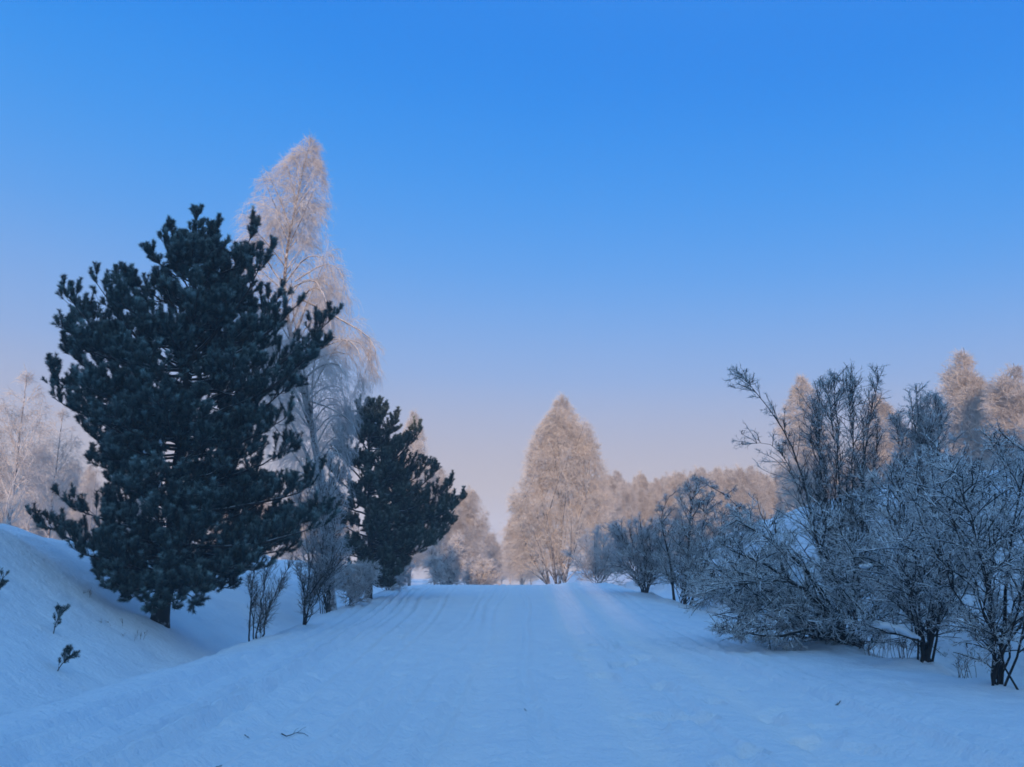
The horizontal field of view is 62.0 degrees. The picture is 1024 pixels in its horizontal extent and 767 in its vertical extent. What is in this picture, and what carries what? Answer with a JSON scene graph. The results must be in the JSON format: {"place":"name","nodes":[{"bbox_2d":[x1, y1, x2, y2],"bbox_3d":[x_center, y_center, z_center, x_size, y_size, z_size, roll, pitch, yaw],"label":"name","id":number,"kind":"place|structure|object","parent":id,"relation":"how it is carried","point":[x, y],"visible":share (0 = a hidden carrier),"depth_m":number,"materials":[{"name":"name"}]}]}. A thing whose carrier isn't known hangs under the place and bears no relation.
{"place":"outdoors","nodes":[
{"label":"outdoors","id":0,"kind":"place"},
{"bbox_2d":[0,466,1023,766],"bbox_3d":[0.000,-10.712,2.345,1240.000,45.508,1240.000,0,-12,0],"label":"ground","id":1,"kind":"structure","parent":0,"point":[582,672],"depth_m":13.19,"materials":[{"name":"white snow"}]},
{"bbox_2d":[0,567,9,589],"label":"pine sapling","id":2,"kind":"object","parent":1,"relation":"on","point":[2,583],"visible":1,"depth_m":18.59,"materials":[{"name":"green plant"}]},
{"bbox_2d":[0,448,37,533],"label":"frosted birch","id":3,"kind":"object","parent":1,"relation":"on","point":[2,517],"visible":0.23,"depth_m":99.81,"materials":[{"name":"white plant"}]},
{"bbox_2d":[12,455,29,529],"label":"frosted birch","id":4,"kind":"object","parent":1,"relation":"on","point":[16,482],"visible":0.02,"depth_m":107.22,"materials":[{"name":"white plant"}]},
{"bbox_2d":[0,426,60,533],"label":"frosted birch","id":5,"kind":"object","parent":1,"relation":"on","point":[27,523],"visible":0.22,"depth_m":85.17,"materials":[{"name":"white plant"}]},
{"bbox_2d":[0,367,66,527],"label":"frosted birch","id":6,"kind":"object","parent":1,"relation":"on","point":[10,495],"visible":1,"depth_m":72.41,"materials":[{"name":"white plant"}]},
{"bbox_2d":[18,464,63,538],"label":"frosted birch","id":7,"kind":"object","parent":1,"relation":"on","point":[40,533],"visible":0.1,"depth_m":105.30,"materials":[{"name":"white plant"}]},
{"bbox_2d":[19,408,88,539],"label":"frosted birch","id":8,"kind":"object","parent":1,"relation":"on","point":[50,504],"visible":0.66,"depth_m":79.92,"materials":[{"name":"white plant"}]},
{"bbox_2d":[52,603,69,633],"bbox_3d":[-9.880,5.191,18.593,0.324,0.854,0.402,-6,-14,25],"label":"pine sapling","id":9,"kind":"object","parent":1,"relation":"on","point":[61,609],"visible":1,"depth_m":18.59,"materials":[{"name":"green plant"}]},
{"bbox_2d":[38,459,94,539],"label":"frosted birch","id":10,"kind":"object","parent":1,"relation":"on","point":[67,511],"visible":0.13,"depth_m":121.79,"materials":[{"name":"white plant"}]},
{"bbox_2d":[57,644,80,670],"bbox_3d":[-8.652,5.370,16.614,0.542,0.622,0.367,0,-12,0],"label":"pine sapling","id":11,"kind":"object","parent":1,"relation":"on","point":[67,650],"visible":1,"depth_m":16.60,"materials":[{"name":"green plant"}]},
{"bbox_2d":[67,464,100,539],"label":"frosted birch","id":12,"kind":"object","parent":1,"relation":"on","point":[89,480],"visible":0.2,"depth_m":100.41,"materials":[{"name":"white plant"}]},
{"bbox_2d":[72,468,102,540],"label":"frosted birch","id":13,"kind":"object","parent":1,"relation":"on","point":[91,504],"visible":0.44,"depth_m":79.16,"materials":[{"name":"white plant"}]},
{"bbox_2d":[127,499,154,530],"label":"frosted birch","id":14,"kind":"object","parent":1,"relation":"on","point":[139,512],"visible":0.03,"depth_m":94.86,"materials":[{"name":"white plant"}]},
{"bbox_2d":[24,202,343,627],"bbox_3d":[-9.379,0.612,24.928,8.632,12.763,5.768,5,-13,-20],"label":"pine tree","id":15,"kind":"object","parent":1,"relation":"on","point":[142,415],"visible":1,"depth_m":23.98,"materials":[{"name":"green plant"}]},
{"bbox_2d":[251,502,276,556],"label":"frosted birch","id":16,"kind":"object","parent":1,"relation":"on","point":[269,529],"visible":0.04,"depth_m":107.51,"materials":[{"name":"white plant"}]},
{"bbox_2d":[243,549,300,641],"bbox_3d":[-6.605,5.808,23.261,1.640,2.558,1.072,0,-12,0],"label":"bare shrub","id":17,"kind":"object","parent":1,"relation":"on","point":[260,621],"visible":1,"depth_m":23.27,"materials":[{"name":"brown plant"}]},
{"bbox_2d":[270,491,309,559],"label":"frosted birch","id":18,"kind":"object","parent":1,"relation":"on","point":[295,553],"visible":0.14,"depth_m":114.07,"materials":[{"name":"white plant"}]},
{"bbox_2d":[228,132,387,610],"bbox_3d":[-8.826,-1.082,35.931,7.284,20.985,5.010,0,-12,0],"label":"birch tree","id":19,"kind":"object","parent":1,"relation":"on","point":[306,405],"visible":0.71,"depth_m":35.97,"materials":[{"name":"white plant"}]},
{"bbox_2d":[291,545,351,624],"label":"bare shrub","id":20,"kind":"object","parent":1,"relation":"on","point":[306,598],"visible":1,"depth_m":26.82,"materials":[{"name":"brown plant"}]},
{"bbox_2d":[287,450,358,613],"bbox_3d":[-7.375,5.561,32.608,3.181,6.277,2.289,0,-12,0],"label":"frosted bush","id":21,"kind":"object","parent":1,"relation":"on","point":[330,538],"visible":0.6,"depth_m":32.29,"materials":[{"name":"grey plant"}]},
{"bbox_2d":[318,492,362,562],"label":"frosted birch","id":22,"kind":"object","parent":1,"relation":"on","point":[345,508],"visible":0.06,"depth_m":97.95,"materials":[{"name":"white plant"}]},
{"bbox_2d":[335,558,382,606],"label":"frosted bush","id":23,"kind":"object","parent":1,"relation":"on","point":[363,576],"visible":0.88,"depth_m":34.83,"materials":[{"name":"white plant"}]},
{"bbox_2d":[375,560,416,590],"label":"frosted bush","id":24,"kind":"object","parent":1,"relation":"on","point":[405,576],"visible":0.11,"depth_m":44.78,"materials":[{"name":"white plant"}]},
{"bbox_2d":[325,394,467,598],"bbox_3d":[-5.375,5.134,39.769,6.476,9.848,5.444,6,-14,-26],"label":"pine tree","id":25,"kind":"object","parent":1,"relation":"on","point":[388,479],"visible":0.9,"depth_m":39.31,"materials":[{"name":"green plant"}]},
{"bbox_2d":[407,545,420,572],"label":"frosted birch","id":26,"kind":"object","parent":1,"relation":"on","point":[415,563],"visible":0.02,"depth_m":108.82,"materials":[{"name":"white plant"}]},
{"bbox_2d":[398,407,437,585],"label":"frosted birch","id":27,"kind":"object","parent":1,"relation":"on","point":[416,443],"visible":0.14,"depth_m":95.02,"materials":[{"name":"white plant"}]},
{"bbox_2d":[413,466,464,583],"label":"frosted birch","id":28,"kind":"object","parent":1,"relation":"on","point":[442,477],"visible":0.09,"depth_m":99.05,"materials":[{"name":"white plant"}]},
{"bbox_2d":[420,530,471,584],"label":"frosted bush","id":29,"kind":"object","parent":1,"relation":"on","point":[446,569],"visible":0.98,"depth_m":73.59,"materials":[{"name":"white plant"}]},
{"bbox_2d":[414,512,498,584],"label":"frosted birch","id":30,"kind":"object","parent":1,"relation":"on","point":[460,526],"visible":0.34,"depth_m":89.44,"materials":[{"name":"white plant"}]},
{"bbox_2d":[452,483,499,584],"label":"frosted birch","id":31,"kind":"object","parent":1,"relation":"on","point":[478,526],"visible":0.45,"depth_m":103.34,"materials":[{"name":"white plant"}]},
{"bbox_2d":[460,553,504,584],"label":"frosted bush","id":32,"kind":"object","parent":1,"relation":"on","point":[479,574],"visible":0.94,"depth_m":79.43,"materials":[{"name":"white plant"}]},
{"bbox_2d":[480,534,505,581],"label":"frosted birch","id":33,"kind":"object","parent":1,"relation":"on","point":[493,551],"visible":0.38,"depth_m":122.04,"materials":[{"name":"white plant"}]},
{"bbox_2d":[498,555,520,584],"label":"frosted birch","id":34,"kind":"object","parent":1,"relation":"on","point":[510,579],"visible":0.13,"depth_m":219.30,"materials":[{"name":"white plant"}]},
{"bbox_2d":[494,506,543,584],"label":"frosted birch","id":35,"kind":"object","parent":1,"relation":"on","point":[502,554],"visible":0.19,"depth_m":109.77,"materials":[{"name":"white plant"}]},
{"bbox_2d":[499,392,618,584],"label":"birch tree","id":36,"kind":"object","parent":1,"relation":"on","point":[562,429],"visible":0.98,"depth_m":73.67,"materials":[{"name":"white plant"}]},
{"bbox_2d":[580,490,605,576],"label":"frosted birch","id":37,"kind":"object","parent":1,"relation":"on","point":[592,521],"visible":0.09,"depth_m":119.24,"materials":[{"name":"white plant"}]},
{"bbox_2d":[559,523,633,587],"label":"frosted bush","id":38,"kind":"object","parent":1,"relation":"on","point":[593,565],"visible":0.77,"depth_m":54.34,"materials":[{"name":"white plant"}]},
{"bbox_2d":[597,484,616,557],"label":"frosted birch","id":39,"kind":"object","parent":1,"relation":"on","point":[611,516],"visible":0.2,"depth_m":113.24,"materials":[{"name":"white plant"}]},
{"bbox_2d":[599,472,616,550],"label":"frosted birch","id":40,"kind":"object","parent":1,"relation":"on","point":[612,486],"visible":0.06,"depth_m":127.70,"materials":[{"name":"white plant"}]},
{"bbox_2d":[611,469,623,561],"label":"frosted birch","id":41,"kind":"object","parent":1,"relation":"on","point":[617,479],"visible":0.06,"depth_m":133.94,"materials":[{"name":"white plant"}]},
{"bbox_2d":[614,478,623,497],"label":"frosted birch","id":42,"kind":"object","parent":1,"relation":"on","point":[617,488],"visible":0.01,"depth_m":122.65,"materials":[{"name":"white plant"}]},
{"bbox_2d":[612,480,639,544],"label":"frosted birch","id":43,"kind":"object","parent":1,"relation":"on","point":[627,503],"visible":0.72,"depth_m":108.87,"materials":[{"name":"white plant"}]},
{"bbox_2d":[613,481,643,537],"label":"frosted birch","id":44,"kind":"object","parent":1,"relation":"on","point":[618,496],"visible":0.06,"depth_m":119.44,"materials":[{"name":"white plant"}]},
{"bbox_2d":[602,512,679,592],"bbox_3d":[6.483,8.356,42.098,4.033,4.024,3.871,3,-13,-14],"label":"frosted bush","id":45,"kind":"object","parent":1,"relation":"on","point":[642,549],"visible":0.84,"depth_m":41.82,"materials":[{"name":"grey plant"}]},
{"bbox_2d":[632,470,651,548],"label":"frosted birch","id":46,"kind":"object","parent":1,"relation":"on","point":[643,482],"visible":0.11,"depth_m":127.96,"materials":[{"name":"white plant"}]},
{"bbox_2d":[635,487,657,557],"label":"frosted birch","id":47,"kind":"object","parent":1,"relation":"on","point":[643,501],"visible":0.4,"depth_m":119.88,"materials":[{"name":"white plant"}]},
{"bbox_2d":[644,482,665,547],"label":"frosted birch","id":48,"kind":"object","parent":1,"relation":"on","point":[653,489],"visible":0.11,"depth_m":124.27,"materials":[{"name":"white plant"}]},
{"bbox_2d":[651,476,663,495],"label":"frosted birch","id":49,"kind":"object","parent":1,"relation":"on","point":[657,483],"visible":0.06,"depth_m":130.82,"materials":[{"name":"white plant"}]},
{"bbox_2d":[641,492,678,545],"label":"frosted birch","id":50,"kind":"object","parent":1,"relation":"on","point":[653,499],"visible":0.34,"depth_m":119.03,"materials":[{"name":"white plant"}]},
{"bbox_2d":[656,471,671,489],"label":"frosted birch","id":51,"kind":"object","parent":1,"relation":"on","point":[662,479],"visible":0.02,"depth_m":141.47,"materials":[{"name":"white plant"}]},
{"bbox_2d":[659,477,668,492],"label":"frosted birch","id":52,"kind":"object","parent":1,"relation":"on","point":[664,482],"visible":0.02,"depth_m":138.19,"materials":[{"name":"white plant"}]},
{"bbox_2d":[659,486,681,547],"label":"frosted birch","id":53,"kind":"object","parent":1,"relation":"on","point":[671,500],"visible":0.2,"depth_m":122.19,"materials":[{"name":"white plant"}]},
{"bbox_2d":[660,470,682,550],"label":"frosted birch","id":54,"kind":"object","parent":1,"relation":"on","point":[672,482],"visible":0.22,"depth_m":128.65,"materials":[{"name":"white plant"}]},
{"bbox_2d":[674,469,689,546],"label":"frosted birch","id":55,"kind":"object","parent":1,"relation":"on","point":[682,480],"visible":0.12,"depth_m":128.54,"materials":[{"name":"white plant"}]},
{"bbox_2d":[672,466,712,539],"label":"frosted birch","id":56,"kind":"object","parent":1,"relation":"on","point":[690,474],"visible":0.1,"depth_m":118.42,"materials":[{"name":"white plant"}]},
{"bbox_2d":[680,484,710,540],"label":"frosted birch","id":57,"kind":"object","parent":1,"relation":"on","point":[698,494],"visible":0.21,"depth_m":106.69,"materials":[{"name":"white plant"}]},
{"bbox_2d":[639,473,756,605],"bbox_3d":[8.571,7.157,39.250,4.950,6.153,4.463,-9,-15,35],"label":"hawthorn shrub","id":58,"kind":"object","parent":1,"relation":"on","point":[688,559],"visible":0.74,"depth_m":39.10,"materials":[{"name":"grey plant"}]},
{"bbox_2d":[684,464,720,540],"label":"frosted birch","id":59,"kind":"object","parent":1,"relation":"on","point":[703,473],"visible":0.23,"depth_m":109.03,"materials":[{"name":"white plant"}]},
{"bbox_2d":[706,469,714,537],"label":"frosted birch","id":60,"kind":"object","parent":1,"relation":"on","point":[709,474],"visible":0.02,"depth_m":131.26,"materials":[{"name":"white plant"}]},
{"bbox_2d":[707,465,732,535],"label":"frosted birch","id":61,"kind":"object","parent":1,"relation":"on","point":[720,480],"visible":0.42,"depth_m":111.24,"materials":[{"name":"white plant"}]},
{"bbox_2d":[722,468,733,487],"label":"frosted birch","id":62,"kind":"object","parent":1,"relation":"on","point":[725,475],"visible":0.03,"depth_m":133.87,"materials":[{"name":"white plant"}]},
{"bbox_2d":[720,463,769,527],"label":"frosted birch","id":63,"kind":"object","parent":1,"relation":"on","point":[739,475],"visible":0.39,"depth_m":111.05,"materials":[{"name":"white plant"}]},
{"bbox_2d":[726,479,776,527],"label":"frosted birch","id":64,"kind":"object","parent":1,"relation":"on","point":[754,485],"visible":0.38,"depth_m":109.23,"materials":[{"name":"white plant"}]},
{"bbox_2d":[708,504,801,624],"bbox_3d":[8.990,7.017,32.350,3.890,4.898,3.202,8,-14,-31],"label":"hawthorn shrub","id":65,"kind":"object","parent":1,"relation":"on","point":[730,528],"visible":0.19,"depth_m":32.11,"materials":[{"name":"white plant"}]},
{"bbox_2d":[733,464,777,521],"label":"frosted birch","id":66,"kind":"object","parent":1,"relation":"on","point":[751,474],"visible":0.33,"depth_m":110.52,"materials":[{"name":"white plant"}]},
{"bbox_2d":[756,469,764,489],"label":"frosted birch","id":67,"kind":"object","parent":1,"relation":"on","point":[763,487],"depth_m":126.04,"materials":[{"name":"white plant"}]},
{"bbox_2d":[759,473,769,486],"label":"frosted birch","id":68,"kind":"object","parent":1,"relation":"on","point":[766,477],"visible":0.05,"depth_m":132.03,"materials":[{"name":"white plant"}]},
{"bbox_2d":[762,479,784,513],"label":"frosted birch","id":69,"kind":"object","parent":1,"relation":"on","point":[772,492],"visible":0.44,"depth_m":114.62,"materials":[{"name":"white plant"}]},
{"bbox_2d":[770,470,787,507],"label":"frosted birch","id":70,"kind":"object","parent":1,"relation":"on","point":[776,483],"visible":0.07,"depth_m":127.51,"materials":[{"name":"white plant"}]},
{"bbox_2d":[778,475,789,511],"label":"frosted birch","id":71,"kind":"object","parent":1,"relation":"on","point":[785,510],"visible":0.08,"depth_m":120.16,"materials":[{"name":"white plant"}]},
{"bbox_2d":[782,461,814,511],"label":"frosted birch","id":72,"kind":"object","parent":1,"relation":"on","point":[791,501],"visible":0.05,"depth_m":107.62,"materials":[{"name":"white plant"}]},
{"bbox_2d":[770,373,846,509],"bbox_3d":[22.186,5.327,64.494,5.542,12.843,5.733,0,-12,0],"label":"frosted birch","id":73,"kind":"object","parent":1,"relation":"on","point":[794,395],"visible":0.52,"depth_m":64.63,"materials":[{"name":"white plant"}]},
{"bbox_2d":[724,359,893,635],"bbox_3d":[8.753,3.387,24.355,5.114,8.428,3.008,0,-12,0],"label":"upright shrub","id":74,"kind":"object","parent":1,"relation":"on","point":[850,506],"visible":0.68,"depth_m":24.45,"materials":[{"name":"grey plant"}]},
{"bbox_2d":[678,493,960,656],"bbox_3d":[6.892,4.418,19.717,6.476,3.927,5.953,0,-12,0],"label":"hawthorn shrub","id":75,"kind":"object","parent":1,"relation":"on","point":[821,621],"visible":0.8,"depth_m":19.08,"materials":[{"name":"grey plant"}]},
{"bbox_2d":[821,452,855,496],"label":"frosted birch","id":76,"kind":"object","parent":1,"relation":"on","point":[840,472],"visible":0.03,"depth_m":126.18,"materials":[{"name":"white plant"}]},
{"bbox_2d":[860,636,887,657],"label":"dry weed","id":77,"kind":"object","parent":1,"relation":"on","point":[869,645],"visible":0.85,"depth_m":17.99,"materials":[{"name":"grey plant"}]},
{"bbox_2d":[848,391,911,487],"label":"frosted birch","id":78,"kind":"object","parent":1,"relation":"on","point":[884,406],"visible":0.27,"depth_m":70.09,"materials":[{"name":"white plant"}]},
{"bbox_2d":[886,632,925,658],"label":"dry weed","id":79,"kind":"object","parent":1,"relation":"on","point":[903,647],"visible":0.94,"depth_m":16.47,"materials":[{"name":"grey plant"}]},
{"bbox_2d":[886,429,947,476],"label":"frosted birch","id":80,"kind":"object","parent":1,"relation":"on","point":[921,453],"visible":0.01,"depth_m":75.37,"materials":[{"name":"white plant"}]},
{"bbox_2d":[814,431,1023,662],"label":"hawthorn shrub","id":81,"kind":"object","parent":1,"relation":"on","point":[914,617],"visible":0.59,"depth_m":16.34,"materials":[{"name":"grey plant"}]},
{"bbox_2d":[883,380,969,528],"bbox_3d":[13.220,2.789,27.248,3.249,5.804,2.809,0,-12,0],"label":"upright shrub","id":82,"kind":"object","parent":1,"relation":"on","point":[928,423],"visible":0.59,"depth_m":27.14,"materials":[{"name":"grey plant"}]},
{"bbox_2d":[855,418,1023,689],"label":"hawthorn tree","id":83,"kind":"object","parent":1,"relation":"on","point":[982,559],"visible":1,"depth_m":13.04,"materials":[{"name":"grey plant"}]},
{"bbox_2d":[927,348,999,474],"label":"frosted birch","id":84,"kind":"object","parent":1,"relation":"on","point":[964,402],"visible":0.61,"depth_m":66.42,"materials":[{"name":"white plant"}]},
{"bbox_2d":[951,652,978,678],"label":"dry weed","id":85,"kind":"object","parent":1,"relation":"on","point":[959,665],"visible":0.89,"depth_m":14.89,"materials":[{"name":"grey plant"}]},
{"bbox_2d":[930,420,1023,524],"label":"hawthorn shrub","id":86,"kind":"object","parent":1,"relation":"on","point":[1021,446],"visible":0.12,"depth_m":22.59,"materials":[{"name":"white plant"}]},
{"bbox_2d":[971,362,1023,470],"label":"frosted birch","id":87,"kind":"object","parent":1,"relation":"on","point":[1010,401],"visible":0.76,"depth_m":60.93,"materials":[{"name":"white plant"}]},
{"bbox_2d":[0,0,1023,584],"label":"sky","id":88,"kind":"structure","parent":0,"point":[612,206],"materials":[{"name":"blue"}]}
]}

